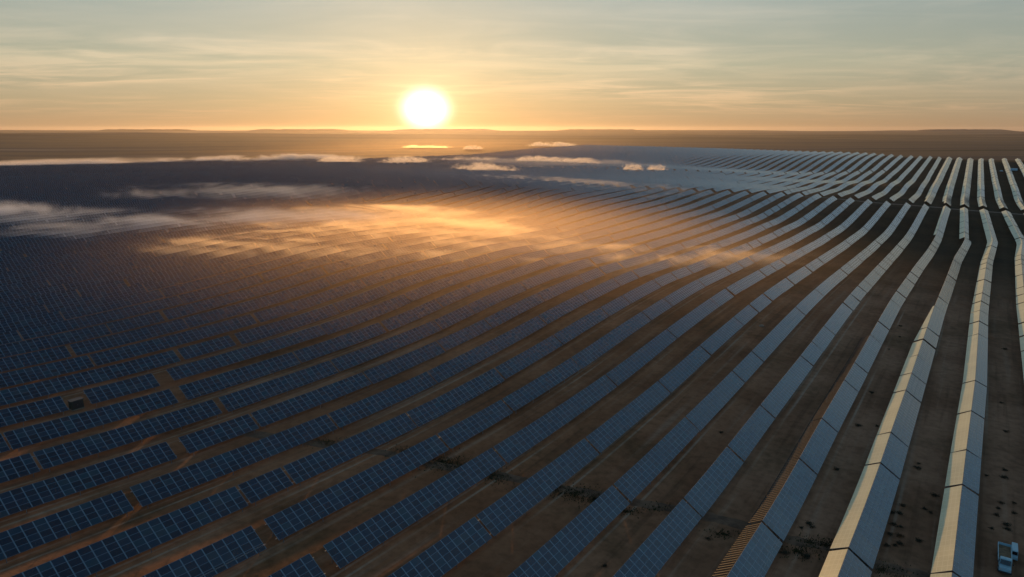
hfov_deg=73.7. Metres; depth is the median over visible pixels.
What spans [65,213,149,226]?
solar table
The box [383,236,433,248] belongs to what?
solar table
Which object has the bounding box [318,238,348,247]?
solar table
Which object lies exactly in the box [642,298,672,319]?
solar table
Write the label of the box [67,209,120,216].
solar table
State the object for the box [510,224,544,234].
solar table
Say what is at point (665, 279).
solar table
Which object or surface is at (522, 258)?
solar table
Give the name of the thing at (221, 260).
solar table
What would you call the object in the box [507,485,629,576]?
solar table
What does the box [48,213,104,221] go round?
solar table
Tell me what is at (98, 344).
solar table
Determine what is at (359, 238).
solar table
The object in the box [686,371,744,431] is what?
solar table
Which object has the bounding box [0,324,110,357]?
solar table
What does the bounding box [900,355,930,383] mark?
solar table
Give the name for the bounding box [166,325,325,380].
solar table
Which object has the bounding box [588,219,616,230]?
solar table
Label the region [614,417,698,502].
solar table
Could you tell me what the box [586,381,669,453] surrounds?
solar table
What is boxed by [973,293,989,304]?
solar table
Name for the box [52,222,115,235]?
solar table
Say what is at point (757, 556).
solar table
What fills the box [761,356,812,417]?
solar table
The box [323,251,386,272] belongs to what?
solar table
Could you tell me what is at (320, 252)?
solar table
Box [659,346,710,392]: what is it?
solar table
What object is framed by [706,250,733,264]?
solar table
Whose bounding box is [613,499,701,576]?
solar table
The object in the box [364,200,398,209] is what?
solar table
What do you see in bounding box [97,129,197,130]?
hill
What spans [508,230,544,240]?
solar table
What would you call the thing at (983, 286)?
solar table
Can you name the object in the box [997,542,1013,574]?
flatbed truck
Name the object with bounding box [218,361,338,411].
solar table
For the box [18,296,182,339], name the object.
solar table
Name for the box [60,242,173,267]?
solar table
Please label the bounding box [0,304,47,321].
solar table
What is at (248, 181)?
distant solar tables
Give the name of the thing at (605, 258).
solar table
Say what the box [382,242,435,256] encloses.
solar table
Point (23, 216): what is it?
solar table
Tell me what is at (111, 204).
solar table
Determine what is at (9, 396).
solar table
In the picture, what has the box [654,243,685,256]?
solar table
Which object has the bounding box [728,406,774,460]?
solar table
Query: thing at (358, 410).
solar table
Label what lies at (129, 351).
solar table
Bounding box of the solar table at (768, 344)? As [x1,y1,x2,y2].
[752,307,804,360]
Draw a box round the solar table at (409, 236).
[389,231,435,240]
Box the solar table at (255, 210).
[232,207,276,213]
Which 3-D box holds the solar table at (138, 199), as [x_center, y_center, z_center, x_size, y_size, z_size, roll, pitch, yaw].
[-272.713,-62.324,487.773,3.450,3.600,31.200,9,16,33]
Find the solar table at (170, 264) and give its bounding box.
[149,257,191,271]
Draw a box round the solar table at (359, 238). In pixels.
[346,234,373,242]
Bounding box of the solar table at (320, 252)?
[307,246,339,257]
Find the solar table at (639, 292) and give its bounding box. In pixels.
[623,280,660,303]
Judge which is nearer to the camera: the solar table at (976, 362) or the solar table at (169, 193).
the solar table at (976, 362)
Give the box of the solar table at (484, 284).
[466,260,548,293]
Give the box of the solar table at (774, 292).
[764,285,783,299]
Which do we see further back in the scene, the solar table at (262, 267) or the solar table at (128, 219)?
the solar table at (128, 219)
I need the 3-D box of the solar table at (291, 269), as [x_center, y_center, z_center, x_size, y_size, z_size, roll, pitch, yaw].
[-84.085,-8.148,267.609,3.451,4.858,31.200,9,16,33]
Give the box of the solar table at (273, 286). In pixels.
[250,267,326,295]
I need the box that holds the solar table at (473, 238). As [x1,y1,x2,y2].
[454,233,495,242]
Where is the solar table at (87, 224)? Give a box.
[73,221,103,227]
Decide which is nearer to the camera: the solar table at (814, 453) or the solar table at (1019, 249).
the solar table at (814, 453)
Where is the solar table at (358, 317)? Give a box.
[320,294,410,334]
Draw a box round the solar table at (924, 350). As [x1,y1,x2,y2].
[907,340,934,364]
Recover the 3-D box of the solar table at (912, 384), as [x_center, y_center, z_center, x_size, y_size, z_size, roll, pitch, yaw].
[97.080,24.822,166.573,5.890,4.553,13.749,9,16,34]
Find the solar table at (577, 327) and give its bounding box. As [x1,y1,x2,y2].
[554,308,608,343]
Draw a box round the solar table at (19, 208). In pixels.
[0,206,38,211]
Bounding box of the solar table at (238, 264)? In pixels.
[223,248,292,270]
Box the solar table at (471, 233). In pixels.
[451,229,492,237]
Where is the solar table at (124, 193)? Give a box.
[96,190,140,197]
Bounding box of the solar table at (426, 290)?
[404,265,492,301]
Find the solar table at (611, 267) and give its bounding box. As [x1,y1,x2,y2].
[599,262,622,273]
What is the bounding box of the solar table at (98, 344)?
[70,318,188,355]
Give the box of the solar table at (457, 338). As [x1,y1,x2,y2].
[437,319,491,350]
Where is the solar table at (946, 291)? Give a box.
[939,281,953,303]
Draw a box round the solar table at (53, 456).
[33,400,221,471]
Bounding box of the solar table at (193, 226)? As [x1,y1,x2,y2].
[167,221,223,231]
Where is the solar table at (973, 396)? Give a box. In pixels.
[957,381,986,417]
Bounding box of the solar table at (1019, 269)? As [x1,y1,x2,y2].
[1015,264,1023,275]
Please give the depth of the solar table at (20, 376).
164.36 m
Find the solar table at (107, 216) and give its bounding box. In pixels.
[83,212,137,220]
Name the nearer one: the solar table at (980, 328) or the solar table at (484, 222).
the solar table at (980, 328)
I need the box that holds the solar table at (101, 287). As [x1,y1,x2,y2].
[77,279,127,295]
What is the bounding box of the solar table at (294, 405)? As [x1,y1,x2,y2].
[251,372,371,429]
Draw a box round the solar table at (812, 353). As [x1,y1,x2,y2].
[801,342,822,364]
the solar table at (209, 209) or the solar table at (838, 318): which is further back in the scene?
the solar table at (209, 209)
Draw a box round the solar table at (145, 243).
[127,238,163,248]
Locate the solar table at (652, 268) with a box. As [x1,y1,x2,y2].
[632,259,674,276]
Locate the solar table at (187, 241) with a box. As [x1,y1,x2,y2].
[172,227,261,245]
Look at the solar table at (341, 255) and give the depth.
291.54 m
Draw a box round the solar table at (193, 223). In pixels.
[179,220,207,225]
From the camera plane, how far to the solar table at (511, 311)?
218.76 m
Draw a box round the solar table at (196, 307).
[162,288,254,319]
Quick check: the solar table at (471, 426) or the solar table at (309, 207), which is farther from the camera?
the solar table at (309, 207)
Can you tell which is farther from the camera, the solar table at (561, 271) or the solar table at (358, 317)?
the solar table at (561, 271)
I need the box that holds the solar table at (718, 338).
[700,317,743,354]
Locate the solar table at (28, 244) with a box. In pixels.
[0,236,74,251]
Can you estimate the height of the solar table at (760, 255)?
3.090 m
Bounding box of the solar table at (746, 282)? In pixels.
[735,270,765,289]
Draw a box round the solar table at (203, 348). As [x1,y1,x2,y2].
[177,335,235,359]
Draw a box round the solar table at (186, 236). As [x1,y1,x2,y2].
[163,228,224,242]
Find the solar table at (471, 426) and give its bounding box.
[438,400,512,448]
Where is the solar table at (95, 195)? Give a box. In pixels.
[89,189,137,196]
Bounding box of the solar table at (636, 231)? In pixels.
[623,225,652,236]
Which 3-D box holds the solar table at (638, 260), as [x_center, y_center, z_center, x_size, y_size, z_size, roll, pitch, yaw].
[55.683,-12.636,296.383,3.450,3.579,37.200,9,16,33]
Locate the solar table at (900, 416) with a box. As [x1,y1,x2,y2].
[877,391,920,446]
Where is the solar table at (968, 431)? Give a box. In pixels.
[950,411,983,458]
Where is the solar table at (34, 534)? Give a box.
[0,490,133,562]
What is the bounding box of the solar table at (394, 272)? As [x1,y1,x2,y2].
[361,256,444,286]
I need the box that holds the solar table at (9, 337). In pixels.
[0,330,22,344]
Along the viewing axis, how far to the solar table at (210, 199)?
486.74 m
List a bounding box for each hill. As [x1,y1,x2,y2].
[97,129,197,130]
[229,129,357,131]
[379,129,499,131]
[557,129,640,130]
[909,129,1022,131]
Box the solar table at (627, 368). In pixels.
[606,329,676,385]
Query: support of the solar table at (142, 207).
on the ground at (614, 544)
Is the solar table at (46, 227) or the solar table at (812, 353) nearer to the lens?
the solar table at (812, 353)
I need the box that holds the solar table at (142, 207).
[121,203,169,211]
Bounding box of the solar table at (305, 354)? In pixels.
[293,323,385,362]
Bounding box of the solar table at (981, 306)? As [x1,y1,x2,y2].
[971,301,988,314]
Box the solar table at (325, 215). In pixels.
[305,212,346,217]
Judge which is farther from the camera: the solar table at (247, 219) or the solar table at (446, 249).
the solar table at (247, 219)
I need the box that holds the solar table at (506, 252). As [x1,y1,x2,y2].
[487,245,531,259]
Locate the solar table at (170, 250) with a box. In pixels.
[153,244,189,255]
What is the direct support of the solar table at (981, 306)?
on the ground at (614, 544)
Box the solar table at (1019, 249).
[1015,243,1023,255]
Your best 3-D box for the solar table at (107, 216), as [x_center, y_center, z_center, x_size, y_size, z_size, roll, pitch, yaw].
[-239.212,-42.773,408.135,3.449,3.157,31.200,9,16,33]
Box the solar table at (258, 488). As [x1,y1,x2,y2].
[238,468,292,505]
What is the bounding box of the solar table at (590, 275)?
[578,268,604,282]
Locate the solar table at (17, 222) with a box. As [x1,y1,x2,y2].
[0,219,36,226]
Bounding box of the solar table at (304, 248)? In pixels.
[289,242,321,253]
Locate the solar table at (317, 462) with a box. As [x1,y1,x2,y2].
[283,413,416,485]
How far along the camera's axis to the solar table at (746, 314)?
217.79 m
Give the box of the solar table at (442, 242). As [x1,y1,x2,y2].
[431,238,456,246]
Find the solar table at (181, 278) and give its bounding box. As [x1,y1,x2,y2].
[142,265,226,290]
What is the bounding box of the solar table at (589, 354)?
[571,312,650,368]
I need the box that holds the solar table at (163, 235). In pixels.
[144,227,206,240]
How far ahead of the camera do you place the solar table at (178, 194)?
513.75 m
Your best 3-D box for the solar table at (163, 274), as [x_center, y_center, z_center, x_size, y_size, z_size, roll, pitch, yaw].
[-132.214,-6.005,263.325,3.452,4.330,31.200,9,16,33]
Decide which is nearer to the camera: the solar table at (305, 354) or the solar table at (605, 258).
the solar table at (305, 354)
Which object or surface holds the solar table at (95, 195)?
on the ground at (614, 544)
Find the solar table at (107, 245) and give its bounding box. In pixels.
[74,237,145,253]
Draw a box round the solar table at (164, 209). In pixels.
[137,206,185,213]
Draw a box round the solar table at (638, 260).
[618,251,659,267]
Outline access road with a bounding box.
[772,195,1023,214]
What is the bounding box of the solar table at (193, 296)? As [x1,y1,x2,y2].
[178,275,263,303]
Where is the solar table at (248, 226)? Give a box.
[223,222,276,231]
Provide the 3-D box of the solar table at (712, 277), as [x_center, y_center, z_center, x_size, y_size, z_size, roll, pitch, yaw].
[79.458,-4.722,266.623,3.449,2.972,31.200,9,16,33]
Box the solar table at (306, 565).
[268,553,325,576]
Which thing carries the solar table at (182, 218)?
on the ground at (614, 544)
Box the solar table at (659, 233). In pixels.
[645,228,673,238]
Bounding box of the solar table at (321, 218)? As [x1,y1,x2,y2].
[300,215,343,221]
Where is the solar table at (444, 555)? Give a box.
[388,516,491,576]
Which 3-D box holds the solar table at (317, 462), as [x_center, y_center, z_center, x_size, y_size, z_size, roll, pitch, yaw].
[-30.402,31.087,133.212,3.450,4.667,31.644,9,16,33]
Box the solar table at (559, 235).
[543,230,577,240]
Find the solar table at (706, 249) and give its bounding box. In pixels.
[695,242,721,255]
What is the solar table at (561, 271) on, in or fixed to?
on the ground at (614, 544)
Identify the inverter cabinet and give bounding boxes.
[67,397,84,410]
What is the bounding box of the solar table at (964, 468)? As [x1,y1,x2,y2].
[945,450,980,494]
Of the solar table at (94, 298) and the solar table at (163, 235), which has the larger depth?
the solar table at (163, 235)
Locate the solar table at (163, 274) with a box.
[126,261,208,285]
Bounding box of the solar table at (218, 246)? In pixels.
[205,235,267,251]
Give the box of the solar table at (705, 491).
[684,447,743,516]
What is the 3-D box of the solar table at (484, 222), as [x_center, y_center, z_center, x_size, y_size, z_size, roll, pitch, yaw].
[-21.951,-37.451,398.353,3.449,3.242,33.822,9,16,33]
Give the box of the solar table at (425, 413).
[407,368,504,426]
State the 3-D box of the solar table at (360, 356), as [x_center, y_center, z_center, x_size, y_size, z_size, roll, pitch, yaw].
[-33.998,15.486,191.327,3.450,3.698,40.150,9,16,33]
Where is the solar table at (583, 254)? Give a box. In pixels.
[563,247,602,260]
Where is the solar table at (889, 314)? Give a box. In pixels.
[878,300,900,329]
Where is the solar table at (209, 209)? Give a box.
[184,206,230,213]
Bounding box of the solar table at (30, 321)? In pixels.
[0,311,63,332]
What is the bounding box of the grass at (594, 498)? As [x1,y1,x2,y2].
[307,435,928,576]
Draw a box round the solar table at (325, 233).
[313,229,339,236]
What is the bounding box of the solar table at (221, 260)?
[205,245,274,266]
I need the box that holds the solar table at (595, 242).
[580,236,613,247]
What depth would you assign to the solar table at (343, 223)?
370.27 m
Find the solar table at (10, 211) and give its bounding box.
[0,207,44,213]
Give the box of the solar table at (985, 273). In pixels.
[977,268,991,281]
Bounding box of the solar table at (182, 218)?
[156,214,208,222]
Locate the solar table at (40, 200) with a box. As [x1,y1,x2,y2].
[17,198,64,203]
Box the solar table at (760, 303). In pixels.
[750,294,771,311]
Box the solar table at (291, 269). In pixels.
[261,255,330,280]
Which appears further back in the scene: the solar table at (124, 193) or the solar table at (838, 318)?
the solar table at (124, 193)
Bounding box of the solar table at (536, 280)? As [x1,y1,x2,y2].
[520,271,554,288]
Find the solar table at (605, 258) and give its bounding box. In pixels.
[590,252,619,263]
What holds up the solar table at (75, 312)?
on the ground at (614, 544)
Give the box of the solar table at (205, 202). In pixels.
[181,199,223,207]
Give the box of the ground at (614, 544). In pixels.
[0,130,1023,576]
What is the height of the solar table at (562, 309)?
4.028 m
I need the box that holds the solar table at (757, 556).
[712,522,782,576]
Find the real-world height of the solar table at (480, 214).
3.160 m
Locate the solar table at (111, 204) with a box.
[92,200,138,208]
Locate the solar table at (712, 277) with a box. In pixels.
[698,268,731,285]
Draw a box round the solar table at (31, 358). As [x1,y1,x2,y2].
[0,346,71,371]
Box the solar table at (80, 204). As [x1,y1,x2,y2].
[45,202,94,209]
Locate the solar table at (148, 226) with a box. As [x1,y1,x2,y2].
[108,218,194,233]
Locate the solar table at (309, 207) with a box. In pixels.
[289,204,326,211]
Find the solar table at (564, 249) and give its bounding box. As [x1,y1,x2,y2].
[544,243,583,254]
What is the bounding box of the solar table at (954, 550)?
[931,485,978,576]
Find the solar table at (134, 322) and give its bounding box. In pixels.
[106,312,164,332]
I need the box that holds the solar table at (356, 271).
[325,257,400,284]
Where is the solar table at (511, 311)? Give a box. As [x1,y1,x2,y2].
[485,293,544,327]
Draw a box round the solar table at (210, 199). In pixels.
[192,196,232,202]
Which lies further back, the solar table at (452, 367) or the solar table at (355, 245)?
the solar table at (355, 245)
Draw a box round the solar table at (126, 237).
[101,229,166,243]
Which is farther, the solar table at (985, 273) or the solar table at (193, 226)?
the solar table at (193, 226)
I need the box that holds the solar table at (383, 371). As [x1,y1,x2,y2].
[364,341,444,383]
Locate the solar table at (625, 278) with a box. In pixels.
[614,271,638,285]
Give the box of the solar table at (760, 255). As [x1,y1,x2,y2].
[748,249,772,261]
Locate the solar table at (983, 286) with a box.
[974,280,990,295]
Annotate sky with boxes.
[0,0,1023,130]
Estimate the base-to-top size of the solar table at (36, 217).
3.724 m
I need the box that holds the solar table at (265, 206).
[243,203,285,209]
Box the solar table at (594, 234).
[578,229,610,240]
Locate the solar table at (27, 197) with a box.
[0,195,41,201]
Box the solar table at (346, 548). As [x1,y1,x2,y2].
[323,448,505,569]
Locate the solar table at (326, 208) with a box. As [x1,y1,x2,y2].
[302,205,346,212]
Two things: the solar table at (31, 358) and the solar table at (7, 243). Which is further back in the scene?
the solar table at (7, 243)
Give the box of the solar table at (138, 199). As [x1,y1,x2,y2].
[107,197,151,203]
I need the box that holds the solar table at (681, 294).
[664,280,704,305]
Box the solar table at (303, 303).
[253,279,365,322]
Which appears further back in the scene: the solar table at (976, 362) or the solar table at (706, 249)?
the solar table at (706, 249)
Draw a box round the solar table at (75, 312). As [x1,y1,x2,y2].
[60,290,163,318]
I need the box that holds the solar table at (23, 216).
[0,213,46,219]
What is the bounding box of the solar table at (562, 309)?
[538,293,588,323]
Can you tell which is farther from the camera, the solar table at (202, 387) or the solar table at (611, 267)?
the solar table at (611, 267)
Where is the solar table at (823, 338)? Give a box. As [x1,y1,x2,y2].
[812,326,834,350]
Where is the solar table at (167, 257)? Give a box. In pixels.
[133,247,207,267]
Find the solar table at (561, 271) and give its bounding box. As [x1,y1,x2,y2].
[549,258,594,278]
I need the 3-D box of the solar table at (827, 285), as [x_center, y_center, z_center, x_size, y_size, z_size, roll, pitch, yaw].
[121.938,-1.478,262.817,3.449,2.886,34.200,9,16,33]
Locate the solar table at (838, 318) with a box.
[824,303,852,334]
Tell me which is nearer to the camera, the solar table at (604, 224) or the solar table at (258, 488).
the solar table at (258, 488)
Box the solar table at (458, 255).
[441,250,469,262]
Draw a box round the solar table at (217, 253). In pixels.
[188,242,256,262]
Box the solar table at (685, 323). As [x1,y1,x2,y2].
[667,298,718,337]
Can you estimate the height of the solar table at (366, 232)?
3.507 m
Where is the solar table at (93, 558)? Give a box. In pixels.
[11,486,248,576]
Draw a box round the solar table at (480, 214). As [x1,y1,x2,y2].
[455,211,487,219]
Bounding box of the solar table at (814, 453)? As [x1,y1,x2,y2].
[787,419,837,474]
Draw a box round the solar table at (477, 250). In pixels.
[465,245,490,255]
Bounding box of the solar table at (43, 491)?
[0,442,176,517]
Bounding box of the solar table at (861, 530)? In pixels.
[830,463,899,569]
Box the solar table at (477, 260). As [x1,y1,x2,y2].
[462,254,491,266]
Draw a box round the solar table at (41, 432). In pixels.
[3,389,178,451]
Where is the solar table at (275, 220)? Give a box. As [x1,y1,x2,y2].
[205,218,282,229]
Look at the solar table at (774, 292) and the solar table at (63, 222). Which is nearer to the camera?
the solar table at (774, 292)
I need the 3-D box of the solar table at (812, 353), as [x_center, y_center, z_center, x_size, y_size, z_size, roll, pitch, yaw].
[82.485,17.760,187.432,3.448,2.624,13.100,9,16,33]
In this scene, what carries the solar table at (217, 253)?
on the ground at (614, 544)
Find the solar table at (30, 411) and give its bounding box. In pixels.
[0,396,68,426]
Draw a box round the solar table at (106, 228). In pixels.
[64,220,156,236]
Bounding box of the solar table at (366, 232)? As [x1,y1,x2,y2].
[352,227,398,235]
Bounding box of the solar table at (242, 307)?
[183,278,330,327]
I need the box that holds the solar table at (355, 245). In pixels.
[337,237,391,250]
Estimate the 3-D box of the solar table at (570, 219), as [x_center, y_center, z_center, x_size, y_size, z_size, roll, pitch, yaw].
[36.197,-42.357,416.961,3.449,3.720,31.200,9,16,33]
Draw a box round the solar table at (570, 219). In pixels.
[556,214,585,224]
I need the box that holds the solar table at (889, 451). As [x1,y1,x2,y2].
[865,433,907,478]
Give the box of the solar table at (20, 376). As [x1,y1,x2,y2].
[0,355,94,387]
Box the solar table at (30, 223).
[14,220,46,226]
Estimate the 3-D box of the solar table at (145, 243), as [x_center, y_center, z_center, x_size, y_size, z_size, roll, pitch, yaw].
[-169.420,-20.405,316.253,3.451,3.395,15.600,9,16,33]
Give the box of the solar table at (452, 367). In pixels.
[428,316,545,382]
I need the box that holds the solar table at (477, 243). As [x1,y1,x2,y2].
[469,236,511,246]
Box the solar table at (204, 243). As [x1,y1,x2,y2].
[188,238,222,248]
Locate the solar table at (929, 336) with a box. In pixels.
[914,328,938,347]
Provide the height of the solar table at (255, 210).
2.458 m
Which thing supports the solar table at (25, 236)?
on the ground at (614, 544)
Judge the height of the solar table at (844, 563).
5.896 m
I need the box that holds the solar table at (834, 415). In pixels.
[811,380,857,432]
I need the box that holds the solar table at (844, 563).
[819,549,871,576]
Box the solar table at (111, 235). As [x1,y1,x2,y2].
[85,224,178,241]
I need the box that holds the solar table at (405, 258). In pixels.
[396,251,426,262]
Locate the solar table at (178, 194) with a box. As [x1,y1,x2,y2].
[151,192,194,198]
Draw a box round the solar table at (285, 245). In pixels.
[271,232,353,250]
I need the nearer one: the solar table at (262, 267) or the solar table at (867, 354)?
the solar table at (867, 354)
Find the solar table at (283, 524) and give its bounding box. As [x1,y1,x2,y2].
[264,435,448,542]
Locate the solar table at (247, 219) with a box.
[223,216,273,223]
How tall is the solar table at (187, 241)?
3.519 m
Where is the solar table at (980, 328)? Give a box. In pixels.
[968,322,987,338]
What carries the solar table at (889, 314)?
on the ground at (614, 544)
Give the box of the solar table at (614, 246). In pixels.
[598,240,631,252]
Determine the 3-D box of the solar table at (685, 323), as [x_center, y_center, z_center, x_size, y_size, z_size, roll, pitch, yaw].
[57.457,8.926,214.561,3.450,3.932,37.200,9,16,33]
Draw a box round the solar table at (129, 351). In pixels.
[90,314,256,365]
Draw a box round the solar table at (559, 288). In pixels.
[538,276,584,300]
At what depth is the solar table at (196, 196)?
502.65 m
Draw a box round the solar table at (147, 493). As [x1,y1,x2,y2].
[130,414,337,508]
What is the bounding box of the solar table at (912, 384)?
[893,373,925,401]
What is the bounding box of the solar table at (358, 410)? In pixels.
[328,372,436,429]
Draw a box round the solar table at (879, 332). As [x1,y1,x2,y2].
[871,322,888,343]
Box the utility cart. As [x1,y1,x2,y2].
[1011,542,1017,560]
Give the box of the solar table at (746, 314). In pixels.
[734,305,757,324]
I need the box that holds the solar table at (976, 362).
[963,334,987,386]
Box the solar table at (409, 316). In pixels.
[381,299,441,330]
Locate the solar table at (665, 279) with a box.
[654,272,677,285]
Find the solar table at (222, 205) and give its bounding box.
[198,202,242,208]
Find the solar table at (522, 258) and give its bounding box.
[510,250,549,263]
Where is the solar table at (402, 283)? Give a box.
[384,261,467,292]
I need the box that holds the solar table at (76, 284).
[63,266,152,289]
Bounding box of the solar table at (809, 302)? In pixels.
[796,289,823,314]
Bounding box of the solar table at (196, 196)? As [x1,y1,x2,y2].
[172,193,219,200]
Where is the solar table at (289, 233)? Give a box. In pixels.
[267,228,320,238]
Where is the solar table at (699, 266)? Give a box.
[686,259,711,272]
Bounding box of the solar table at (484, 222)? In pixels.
[454,220,491,227]
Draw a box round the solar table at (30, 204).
[0,198,72,207]
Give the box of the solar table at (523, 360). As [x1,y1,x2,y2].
[495,335,561,378]
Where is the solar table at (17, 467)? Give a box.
[0,453,39,482]
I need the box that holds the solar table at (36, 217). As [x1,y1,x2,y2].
[0,211,80,222]
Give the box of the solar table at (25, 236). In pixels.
[0,231,53,241]
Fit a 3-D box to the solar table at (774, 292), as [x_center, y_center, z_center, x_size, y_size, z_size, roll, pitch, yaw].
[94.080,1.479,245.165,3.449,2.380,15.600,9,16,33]
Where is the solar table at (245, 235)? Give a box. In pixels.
[220,226,302,241]
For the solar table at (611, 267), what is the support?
on the ground at (614, 544)
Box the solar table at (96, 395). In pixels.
[83,373,159,405]
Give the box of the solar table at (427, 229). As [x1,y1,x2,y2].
[416,225,455,231]
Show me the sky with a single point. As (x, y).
(502, 65)
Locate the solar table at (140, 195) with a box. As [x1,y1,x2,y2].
[112,192,158,199]
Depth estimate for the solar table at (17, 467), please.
117.98 m
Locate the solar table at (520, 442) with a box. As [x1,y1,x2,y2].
[494,375,616,463]
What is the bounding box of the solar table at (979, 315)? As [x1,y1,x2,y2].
[969,310,987,324]
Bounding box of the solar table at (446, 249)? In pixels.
[424,242,473,256]
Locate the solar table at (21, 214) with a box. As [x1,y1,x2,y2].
[0,212,38,217]
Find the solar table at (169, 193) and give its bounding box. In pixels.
[141,191,182,197]
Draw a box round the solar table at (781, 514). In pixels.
[748,459,816,541]
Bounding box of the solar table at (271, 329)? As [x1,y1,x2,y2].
[235,304,338,343]
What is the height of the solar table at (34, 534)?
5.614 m
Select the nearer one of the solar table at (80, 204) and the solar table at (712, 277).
the solar table at (712, 277)
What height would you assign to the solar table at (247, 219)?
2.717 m
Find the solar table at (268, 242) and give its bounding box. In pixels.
[255,233,313,246]
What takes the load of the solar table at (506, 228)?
on the ground at (614, 544)
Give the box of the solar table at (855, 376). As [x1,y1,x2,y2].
[834,363,867,391]
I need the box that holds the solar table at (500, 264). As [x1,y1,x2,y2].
[487,258,515,270]
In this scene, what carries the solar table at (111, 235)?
on the ground at (614, 544)
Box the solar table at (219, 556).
[142,526,266,576]
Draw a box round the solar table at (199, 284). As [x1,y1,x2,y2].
[160,270,244,296]
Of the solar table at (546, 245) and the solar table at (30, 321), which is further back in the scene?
the solar table at (546, 245)
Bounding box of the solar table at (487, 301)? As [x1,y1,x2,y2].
[468,282,525,312]
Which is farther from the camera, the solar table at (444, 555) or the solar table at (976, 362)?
the solar table at (976, 362)
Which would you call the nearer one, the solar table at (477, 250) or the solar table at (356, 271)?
the solar table at (356, 271)
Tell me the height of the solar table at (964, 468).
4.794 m
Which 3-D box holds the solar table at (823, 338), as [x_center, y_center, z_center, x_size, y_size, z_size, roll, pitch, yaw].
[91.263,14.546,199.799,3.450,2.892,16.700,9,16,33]
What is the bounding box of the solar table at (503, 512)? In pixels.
[476,439,598,536]
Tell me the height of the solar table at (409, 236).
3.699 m
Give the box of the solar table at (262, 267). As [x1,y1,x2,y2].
[240,252,310,275]
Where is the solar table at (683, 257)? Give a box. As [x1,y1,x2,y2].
[668,250,699,264]
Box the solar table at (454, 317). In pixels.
[435,305,474,328]
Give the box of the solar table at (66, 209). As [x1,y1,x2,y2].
[39,206,91,213]
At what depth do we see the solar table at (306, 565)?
93.69 m
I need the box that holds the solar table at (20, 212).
[0,208,54,215]
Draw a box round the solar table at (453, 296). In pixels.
[436,286,471,306]
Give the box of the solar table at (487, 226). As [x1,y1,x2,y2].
[471,222,507,229]
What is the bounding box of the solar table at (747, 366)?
[733,351,762,381]
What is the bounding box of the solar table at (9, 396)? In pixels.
[0,350,179,406]
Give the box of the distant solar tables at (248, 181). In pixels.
[0,145,1023,576]
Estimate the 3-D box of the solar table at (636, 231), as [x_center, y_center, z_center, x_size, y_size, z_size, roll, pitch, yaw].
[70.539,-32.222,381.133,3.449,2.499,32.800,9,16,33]
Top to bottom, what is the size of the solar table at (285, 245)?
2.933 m
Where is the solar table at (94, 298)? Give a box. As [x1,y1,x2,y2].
[45,284,146,311]
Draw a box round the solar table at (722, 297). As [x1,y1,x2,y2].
[711,289,733,306]
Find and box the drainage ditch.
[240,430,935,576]
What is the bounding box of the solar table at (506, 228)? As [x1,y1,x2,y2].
[488,223,524,232]
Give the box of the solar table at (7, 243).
[0,233,64,248]
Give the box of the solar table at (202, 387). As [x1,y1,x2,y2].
[179,352,300,399]
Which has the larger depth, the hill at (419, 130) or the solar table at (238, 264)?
the hill at (419, 130)
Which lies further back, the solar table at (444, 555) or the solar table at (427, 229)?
the solar table at (427, 229)
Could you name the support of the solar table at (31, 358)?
on the ground at (614, 544)
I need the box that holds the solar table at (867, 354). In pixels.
[845,335,881,372]
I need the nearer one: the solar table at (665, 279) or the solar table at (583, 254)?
the solar table at (665, 279)
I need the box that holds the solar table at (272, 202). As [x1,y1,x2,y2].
[252,199,289,205]
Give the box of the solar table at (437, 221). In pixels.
[422,218,454,224]
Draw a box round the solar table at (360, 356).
[331,321,441,370]
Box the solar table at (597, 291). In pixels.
[582,278,619,300]
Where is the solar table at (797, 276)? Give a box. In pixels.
[787,266,811,283]
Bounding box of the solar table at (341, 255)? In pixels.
[327,244,385,261]
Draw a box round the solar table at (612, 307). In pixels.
[601,296,629,315]
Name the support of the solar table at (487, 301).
on the ground at (614, 544)
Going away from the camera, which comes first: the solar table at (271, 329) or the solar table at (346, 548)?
the solar table at (346, 548)
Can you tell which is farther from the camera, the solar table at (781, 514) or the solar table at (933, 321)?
the solar table at (933, 321)
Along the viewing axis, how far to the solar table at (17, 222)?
390.17 m
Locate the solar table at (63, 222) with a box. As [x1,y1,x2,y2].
[0,218,82,231]
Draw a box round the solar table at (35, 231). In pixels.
[0,225,72,238]
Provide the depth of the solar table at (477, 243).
329.48 m
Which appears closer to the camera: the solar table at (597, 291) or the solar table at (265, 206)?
the solar table at (597, 291)
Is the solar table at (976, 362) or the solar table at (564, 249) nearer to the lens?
the solar table at (976, 362)
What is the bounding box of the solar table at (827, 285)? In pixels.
[815,274,840,295]
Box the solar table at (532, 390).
[503,358,580,410]
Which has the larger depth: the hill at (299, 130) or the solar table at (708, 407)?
the hill at (299, 130)
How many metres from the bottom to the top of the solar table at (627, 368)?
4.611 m
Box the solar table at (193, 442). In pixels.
[178,414,258,453]
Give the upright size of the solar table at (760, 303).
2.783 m
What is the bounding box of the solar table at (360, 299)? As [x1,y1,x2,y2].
[334,285,389,311]
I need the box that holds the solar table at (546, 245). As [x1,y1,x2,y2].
[527,239,566,250]
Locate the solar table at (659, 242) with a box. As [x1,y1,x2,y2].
[645,237,673,248]
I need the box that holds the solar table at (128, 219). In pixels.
[103,214,159,224]
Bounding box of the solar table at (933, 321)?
[920,306,944,335]
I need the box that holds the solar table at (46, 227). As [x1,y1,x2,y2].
[31,224,63,230]
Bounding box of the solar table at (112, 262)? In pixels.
[74,251,154,271]
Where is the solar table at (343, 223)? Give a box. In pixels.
[302,221,348,228]
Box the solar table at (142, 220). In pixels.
[116,215,171,224]
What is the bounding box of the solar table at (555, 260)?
[543,254,568,265]
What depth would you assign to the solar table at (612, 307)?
223.19 m

